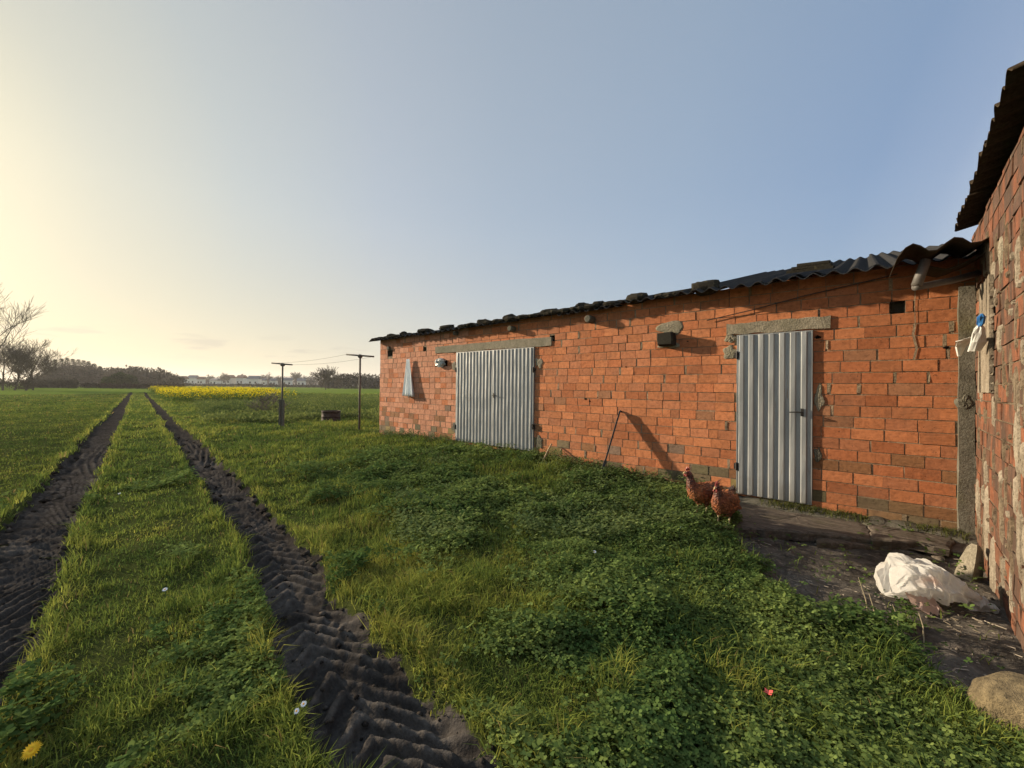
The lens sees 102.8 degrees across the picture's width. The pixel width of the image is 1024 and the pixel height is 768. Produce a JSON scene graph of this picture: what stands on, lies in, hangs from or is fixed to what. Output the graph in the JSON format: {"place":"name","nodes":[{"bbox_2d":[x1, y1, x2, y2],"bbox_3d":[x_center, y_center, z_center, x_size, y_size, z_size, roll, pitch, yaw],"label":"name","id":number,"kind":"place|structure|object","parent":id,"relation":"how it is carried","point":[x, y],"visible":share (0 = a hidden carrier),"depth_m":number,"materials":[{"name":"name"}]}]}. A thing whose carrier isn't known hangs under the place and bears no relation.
{"place":"outdoors","nodes":[
{"label":"outdoors","id":0,"kind":"place"},
{"bbox_2d":[266,376,353,384],"bbox_3d":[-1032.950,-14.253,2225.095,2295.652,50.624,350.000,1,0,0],"label":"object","id":1,"kind":"structure","parent":0,"point":[292,376],"depth_m":2174.95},
{"bbox_2d":[0,392,1023,767],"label":"grass","id":2,"kind":"structure","parent":0,"point":[446,594],"depth_m":2.57,"materials":[{"name":"green plant"}]},
{"bbox_2d":[0,383,1023,767],"bbox_3d":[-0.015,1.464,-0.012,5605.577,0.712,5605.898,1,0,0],"label":"ground","id":3,"kind":"structure","parent":0,"point":[414,739],"depth_m":2.62,"materials":[{"name":"soil"}]},
{"bbox_2d":[0,375,34,389],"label":"undergrowth","id":4,"kind":"object","parent":3,"relation":"on","point":[13,384],"visible":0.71,"depth_m":78.85,"materials":[{"name":"plant"}]},
{"bbox_2d":[0,339,40,389],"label":"bare tree","id":5,"kind":"object","parent":3,"relation":"on","point":[17,364],"visible":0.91,"depth_m":70.73,"materials":[{"name":"brown plant"}]},
{"bbox_2d":[0,284,45,352],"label":"bare tree","id":6,"kind":"object","parent":3,"relation":"on","point":[17,318],"visible":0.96,"depth_m":78.39,"materials":[{"name":"brown plant"}]},
{"bbox_2d":[0,341,58,389],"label":"bare tree","id":7,"kind":"object","parent":3,"relation":"on","point":[17,381],"visible":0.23,"depth_m":74.15,"materials":[{"name":"brown plant"}]},
{"bbox_2d":[21,740,42,767],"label":"dandelion","id":8,"kind":"object","parent":3,"relation":"on","point":[31,749],"visible":1,"depth_m":1.45,"materials":[{"name":"yellow plant"}]},
{"bbox_2d":[11,353,58,389],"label":"bare tree","id":9,"kind":"object","parent":3,"relation":"on","point":[34,371],"visible":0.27,"depth_m":75.89,"materials":[{"name":"brown plant"}]},
{"bbox_2d":[0,338,78,390],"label":"bare tree","id":10,"kind":"object","parent":3,"relation":"on","point":[29,360],"visible":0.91,"depth_m":73.60,"materials":[{"name":"brown plant"}]},
{"bbox_2d":[25,378,79,387],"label":"grey scrub","id":11,"kind":"object","parent":3,"relation":"on","point":[49,383],"visible":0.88,"depth_m":99.57,"materials":[{"name":"grey plant"}]},
{"bbox_2d":[28,363,186,385],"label":"woodland","id":12,"kind":"object","parent":3,"relation":"on","point":[84,374],"visible":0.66,"depth_m":163.04,"materials":[{"name":"plant"}]},
{"bbox_2d":[100,372,139,387],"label":"bush","id":13,"kind":"object","parent":3,"relation":"on","point":[119,378],"visible":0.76,"depth_m":111.33,"materials":[{"name":"green plant"}]},
{"bbox_2d":[80,382,185,388],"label":"hedgerow","id":14,"kind":"object","parent":3,"relation":"on","point":[112,386],"visible":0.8,"depth_m":104.73,"materials":[{"name":"green plant"}]},
{"bbox_2d":[188,375,198,383],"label":"village house","id":15,"kind":"structure","parent":3,"relation":"on","point":[192,379],"depth_m":327.57,"materials":[{"name":"paint"}]},
{"bbox_2d":[197,377,205,383],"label":"village house","id":16,"kind":"structure","parent":3,"relation":"on","point":[200,380],"depth_m":308.56,"materials":[{"name":"paint"}]},
{"bbox_2d":[209,378,221,383],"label":"village house","id":17,"kind":"structure","parent":3,"relation":"on","point":[215,380],"depth_m":288.36,"materials":[{"name":"paint"}]},
{"bbox_2d":[146,385,298,402],"bbox_3d":[-37.086,0.868,55.819,19.097,1.369,67.620,1,-1,-42],"label":"rapeseed","id":18,"kind":"object","parent":3,"relation":"on","point":[176,393],"visible":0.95,"depth_m":33.59,"materials":[{"name":"yellow plant"}]},
{"bbox_2d":[219,373,231,383],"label":"bare tree","id":19,"kind":"object","parent":3,"relation":"on","point":[224,378],"visible":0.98,"depth_m":319.15,"materials":[{"name":"brown plant"}]},
{"bbox_2d":[222,375,235,383],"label":"village house","id":20,"kind":"structure","parent":3,"relation":"on","point":[232,379],"depth_m":328.77,"materials":[{"name":"paint"}]},
{"bbox_2d":[236,375,246,383],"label":"village house","id":21,"kind":"structure","parent":3,"relation":"on","point":[240,379],"depth_m":327.86,"materials":[{"name":"paint"}]},
{"bbox_2d":[181,382,321,387],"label":"hedgerow","id":22,"kind":"object","parent":3,"relation":"on","point":[257,385],"visible":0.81,"depth_m":229.10,"materials":[{"name":"green plant"}]},
{"bbox_2d":[0,436,503,765],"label":"mud clods","id":23,"kind":"object","parent":3,"relation":"on","point":[36,614],"visible":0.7,"depth_m":3.19,"materials":[{"name":"soil"}]},
{"bbox_2d":[247,376,261,386],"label":"village house","id":24,"kind":"structure","parent":3,"relation":"on","point":[252,380],"depth_m":297.53,"materials":[{"name":"paint"}]},
{"bbox_2d":[205,374,320,384],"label":"village trees","id":25,"kind":"object","parent":3,"relation":"on","point":[312,381],"visible":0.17,"depth_m":365.25,"materials":[{"name":"green plant"}]},
{"bbox_2d":[262,378,267,384],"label":"village house","id":26,"kind":"structure","parent":3,"relation":"on","point":[264,381],"depth_m":313.99,"materials":[{"name":"paint"}]},
{"bbox_2d":[261,372,272,384],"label":"bare tree","id":27,"kind":"object","parent":3,"relation":"on","point":[268,376],"visible":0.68,"depth_m":318.86,"materials":[{"name":"brown plant"}]},
{"bbox_2d":[244,390,290,413],"bbox_3d":[-11.306,1.084,18.904,1.960,1.599,1.468,1,0,-16],"label":"bare shrub","id":28,"kind":"object","parent":3,"relation":"on","point":[267,401],"visible":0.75,"depth_m":18.82,"materials":[{"name":"brown plant"}]},
{"bbox_2d":[269,378,278,386],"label":"village house","id":29,"kind":"structure","parent":3,"relation":"on","point":[273,380],"depth_m":303.78,"materials":[{"name":"paint"}]},
{"bbox_2d":[271,362,292,426],"bbox_3d":[-7.439,0.442,13.193,0.670,2.275,0.100,1,0,0],"label":"clothes post","id":30,"kind":"object","parent":3,"relation":"on","point":[281,420],"visible":0.9,"depth_m":13.16,"materials":[{"name":"metal"}]},
{"bbox_2d":[188,391,379,423],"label":"field weeds","id":31,"kind":"object","parent":3,"relation":"on","point":[218,409],"visible":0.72,"depth_m":19.75,"materials":[{"name":"green plant"}]},
{"bbox_2d":[283,378,292,384],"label":"village house","id":32,"kind":"structure","parent":3,"relation":"on","point":[287,381],"depth_m":298.26,"materials":[{"name":"paint"}]},
{"bbox_2d":[290,372,305,381],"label":"bare tree","id":33,"kind":"object","parent":3,"relation":"on","point":[296,375],"visible":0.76,"depth_m":317.64,"materials":[{"name":"brown plant"}]},
{"bbox_2d":[296,378,306,384],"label":"village house","id":34,"kind":"structure","parent":3,"relation":"on","point":[300,381],"depth_m":308.35,"materials":[{"name":"paint"}]},
{"bbox_2d":[300,700,306,720],"bbox_3d":[-0.849,1.347,1.665,0.025,0.099,0.022,1,0,0],"label":"daisy","id":35,"kind":"object","parent":3,"relation":"on","point":[303,703],"visible":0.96,"depth_m":1.67,"materials":[{"name":"white plant"}]},
{"bbox_2d":[310,365,341,389],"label":"bare tree","id":36,"kind":"object","parent":3,"relation":"on","point":[325,374],"visible":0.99,"depth_m":130.37,"materials":[{"name":"brown plant"}]},
{"bbox_2d":[321,410,340,421],"bbox_3d":[-6.989,1.241,15.796,0.780,0.430,0.780,1,0,0],"label":"rusty drum","id":37,"kind":"object","parent":3,"relation":"on","point":[327,415],"visible":0.72,"depth_m":15.53,"materials":[{"name":"metal"}]},
{"bbox_2d":[317,372,379,388],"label":"woodland","id":38,"kind":"object","parent":3,"relation":"on","point":[345,381],"visible":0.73,"depth_m":178.61,"materials":[{"name":"green plant"}]},
{"bbox_2d":[346,354,373,432],"bbox_3d":[-4.276,0.434,11.473,0.782,2.562,0.100,1,0,0],"label":"clothes post","id":39,"kind":"object","parent":3,"relation":"on","point":[360,356],"visible":0.92,"depth_m":11.46,"materials":[{"name":"metal"}]},
{"bbox_2d":[0,441,1023,767],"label":"clover","id":40,"kind":"object","parent":3,"relation":"on","point":[646,605],"visible":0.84,"depth_m":2.13,"materials":[{"name":"green plant"}]},
{"bbox_2d":[543,443,551,460],"bbox_3d":[0.594,1.187,6.967,0.034,0.320,0.337,0,-1,36],"label":"wooden stick","id":41,"kind":"object","parent":3,"relation":"on","point":[547,451],"visible":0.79,"depth_m":6.98,"materials":[{"name":"brown wood"}]},
{"bbox_2d":[371,428,734,547],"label":"weeds","id":42,"kind":"object","parent":3,"relation":"on","point":[581,530],"visible":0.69,"depth_m":4.18,"materials":[{"name":"green plant"}]},
{"bbox_2d":[602,410,621,468],"bbox_3d":[1.511,0.884,6.190,0.503,0.971,0.073,1,-1,-31],"label":"leaning hoe","id":43,"kind":"object","parent":3,"relation":"on","point":[604,462],"visible":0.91,"depth_m":6.15,"materials":[{"name":"wood"}]},
{"bbox_2d":[368,236,989,533],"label":"brick shed","id":44,"kind":"structure","parent":3,"relation":"on","point":[858,398],"depth_m":5.15,"materials":[{"name":"brick"}]},
{"bbox_2d":[402,359,414,396],"bbox_3d":[-2.468,-0.148,9.831,0.418,0.912,0.147,0,-1,41],"label":"hanging cloth","id":45,"kind":"object","parent":44,"relation":"hanging from","point":[408,389],"visible":1,"depth_m":9.83,"materials":[{"name":"white fabric"}]},
{"bbox_2d":[417,328,433,332],"bbox_3d":[-1.986,-1.218,9.399,0.485,0.100,0.231,2,-8,31],"label":"roof stone","id":46,"kind":"object","parent":44,"relation":"on","point":[423,330],"visible":0.76,"depth_m":9.30,"materials":[{"name":"grey stone"}]},
{"bbox_2d":[435,358,445,367],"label":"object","id":47,"kind":"object","parent":44,"relation":"attached to","point":[439,362],"visible":1,"depth_m":9.06,"materials":[{"name":"silver metal"}]},
{"bbox_2d":[439,325,454,329],"bbox_3d":[-1.410,-1.225,8.904,0.429,0.094,0.218,-4,-11,37],"label":"roof stone","id":48,"kind":"object","parent":44,"relation":"on","point":[442,327],"visible":0.67,"depth_m":8.81,"materials":[{"name":"grey stone"}]},
{"bbox_2d":[454,350,496,444],"bbox_3d":[-0.751,0.267,8.367,1.285,1.884,0.118,0,-1,41],"label":"door","id":49,"kind":"structure","parent":44,"relation":"in","point":[473,369],"depth_m":8.41,"materials":[{"name":"metal"}]},
{"bbox_2d":[491,347,534,450],"bbox_3d":[0.012,0.270,7.739,1.066,1.884,0.073,0,-1,41],"label":"door","id":50,"kind":"structure","parent":44,"relation":"in","point":[513,370],"depth_m":7.68,"materials":[{"name":"metal"}]},
{"bbox_2d":[540,308,556,315],"bbox_3d":[0.664,-1.255,7.115,0.360,0.097,0.207,-1,-9,37],"label":"roof stone","id":51,"kind":"object","parent":44,"relation":"on","point":[544,311],"visible":0.46,"depth_m":7.07,"materials":[{"name":"grey stone"}]},
{"bbox_2d":[575,302,588,306],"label":"roof stone","id":52,"kind":"object","parent":44,"relation":"on","point":[580,304],"visible":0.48,"depth_m":6.60,"materials":[{"name":"grey stone"}]},
{"bbox_2d":[592,301,603,307],"bbox_3d":[1.384,-1.262,6.499,0.210,0.082,0.221,12,-8,-43],"label":"roof stone","id":53,"kind":"object","parent":44,"relation":"on","point":[598,302],"visible":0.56,"depth_m":6.41,"materials":[{"name":"grey stone"}]},
{"bbox_2d":[625,292,647,303],"bbox_3d":[1.847,-1.279,6.102,0.365,0.151,0.259,1,-8,44],"label":"roof stone","id":54,"kind":"object","parent":44,"relation":"on","point":[640,296],"visible":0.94,"depth_m":6.01,"materials":[{"name":"grey stone"}]},
{"bbox_2d":[691,279,719,295],"bbox_3d":[2.584,-1.285,5.458,0.352,0.182,0.229,2,-8,38],"label":"roof stone","id":55,"kind":"object","parent":44,"relation":"on","point":[704,285],"visible":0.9,"depth_m":5.38,"materials":[{"name":"grey stone"}]},
{"bbox_2d":[734,330,812,504],"bbox_3d":[3.161,0.387,4.991,0.812,2.025,0.118,0,-1,41],"label":"door","id":56,"kind":"structure","parent":44,"relation":"in","point":[774,403],"depth_m":4.97,"materials":[{"name":"metal"}]},
{"bbox_2d":[707,273,897,320],"bbox_3d":[3.326,-1.003,4.884,1.866,0.315,0.011,0,-1,41],"label":"cable","id":57,"kind":"object","parent":44,"relation":"attached to","point":[805,295],"visible":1,"depth_m":4.78,"materials":[{"name":"metal"}]},
{"bbox_2d":[786,260,834,273],"bbox_3d":[3.428,-1.347,4.696,0.436,0.097,0.309,3,14,41],"label":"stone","id":58,"kind":"object","parent":44,"relation":"on","point":[813,266],"visible":1,"depth_m":4.57,"materials":[{"name":"stone"}]},
{"bbox_2d":[683,467,723,513],"bbox_3d":[2.071,1.153,4.422,0.530,0.535,0.245,1,0,-16],"label":"hen","id":59,"kind":"object","parent":3,"relation":"on","point":[698,493],"visible":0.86,"depth_m":4.34,"materials":[{"name":"brown"}]},
{"bbox_2d":[710,481,741,528],"bbox_3d":[2.137,1.190,4.115,0.515,0.480,0.245,1,-1,-42],"label":"hen","id":60,"kind":"object","parent":3,"relation":"on","point":[725,501],"visible":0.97,"depth_m":4.01,"materials":[{"name":"brown"}]},
{"bbox_2d":[764,688,772,694],"bbox_3d":[1.112,1.337,1.775,0.032,0.008,0.041,0,-1,42],"label":"red flower","id":61,"kind":"object","parent":3,"relation":"on","point":[769,691],"visible":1,"depth_m":1.78,"materials":[{"name":"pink plant"}]},
{"bbox_2d":[733,503,871,543],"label":"stone slab","id":62,"kind":"structure","parent":3,"relation":"on","point":[773,523],"depth_m":4.18,"materials":[{"name":"stone"}]},
{"bbox_2d":[738,495,977,544],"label":"wall foot soil","id":63,"kind":"structure","parent":3,"relation":"on","point":[972,538],"depth_m":4.33,"materials":[{"name":"soil"}]},
{"bbox_2d":[734,493,968,542],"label":"sill weeds","id":64,"kind":"object","parent":63,"relation":"on","point":[863,518],"visible":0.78,"depth_m":4.44,"materials":[{"name":"green plant"}]},
{"bbox_2d":[815,538,944,561],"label":"stone slab","id":65,"kind":"structure","parent":3,"relation":"on","point":[832,543],"depth_m":3.89,"materials":[{"name":"stone"}]},
{"bbox_2d":[750,540,1021,694],"bbox_3d":[2.846,1.544,3.417,1.566,0.067,3.096,0,-1,43],"label":"straw","id":66,"kind":"object","parent":3,"relation":"on","point":[933,614],"visible":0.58,"depth_m":2.67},
{"bbox_2d":[756,539,1021,685],"bbox_3d":[2.857,1.525,3.401,1.538,0.139,3.185,0,-1,43],"label":"grit","id":67,"kind":"object","parent":3,"relation":"on","point":[957,634],"visible":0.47,"depth_m":2.56,"materials":[{"name":"gravel"}]},
{"bbox_2d":[837,577,968,688],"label":"dry stalks","id":68,"kind":"object","parent":3,"relation":"on","point":[923,635],"visible":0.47,"depth_m":2.36,"materials":[{"name":"beige plant"}]},
{"bbox_2d":[868,524,954,555],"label":"stone slab","id":69,"kind":"structure","parent":3,"relation":"on","point":[899,539],"depth_m":3.84,"materials":[{"name":"stone"}]},
{"bbox_2d":[874,553,999,614],"bbox_3d":[3.005,1.412,2.944,0.672,0.307,0.446,1,0,0],"label":"plastic sack","id":70,"kind":"object","parent":3,"relation":"on","point":[920,582],"visible":0.99,"depth_m":2.82,"materials":[{"name":"white plastic"}]},
{"bbox_2d":[950,543,968,557],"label":"stone slab","id":71,"kind":"structure","parent":3,"relation":"on","point":[958,548],"depth_m":3.70,"materials":[{"name":"stone"}]},
{"bbox_2d":[954,543,983,580],"bbox_3d":[3.733,1.445,3.319,0.150,0.290,0.120,16,-1,-19],"label":"wedge stone","id":72,"kind":"object","parent":3,"relation":"on","point":[972,558],"visible":0.9,"depth_m":3.29,"materials":[{"name":"stone"}]},
{"bbox_2d":[954,61,1023,651],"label":"brick barn","id":73,"kind":"structure","parent":3,"relation":"on","point":[992,207],"depth_m":2.82,"materials":[{"name":"brick"}]},
{"bbox_2d":[911,258,981,290],"bbox_3d":[3.803,-0.944,3.568,0.697,0.267,0.101,1,0,-6],"label":"drain pipe","id":74,"kind":"object","parent":73,"relation":"attached to","point":[917,283],"visible":0.98,"depth_m":3.54,"materials":[{"name":"grey plastic"}]},
{"bbox_2d":[955,313,986,355],"bbox_3d":[3.727,-0.385,3.328,0.104,0.270,0.778,0,-1,39],"label":"plastic bag","id":75,"kind":"object","parent":73,"relation":"hanging from","point":[976,340],"visible":1,"depth_m":3.12,"materials":[{"name":"white plastic"}]},
{"bbox_2d":[966,671,1023,736],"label":"boulder","id":76,"kind":"object","parent":3,"relation":"on","point":[997,695],"visible":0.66,"depth_m":1.75,"materials":[{"name":"beige stone"}]},
{"bbox_2d":[0,0,1023,381],"label":"sky","id":77,"kind":"structure","parent":0,"point":[201,188],"materials":[{"name":"blue"}]}
]}

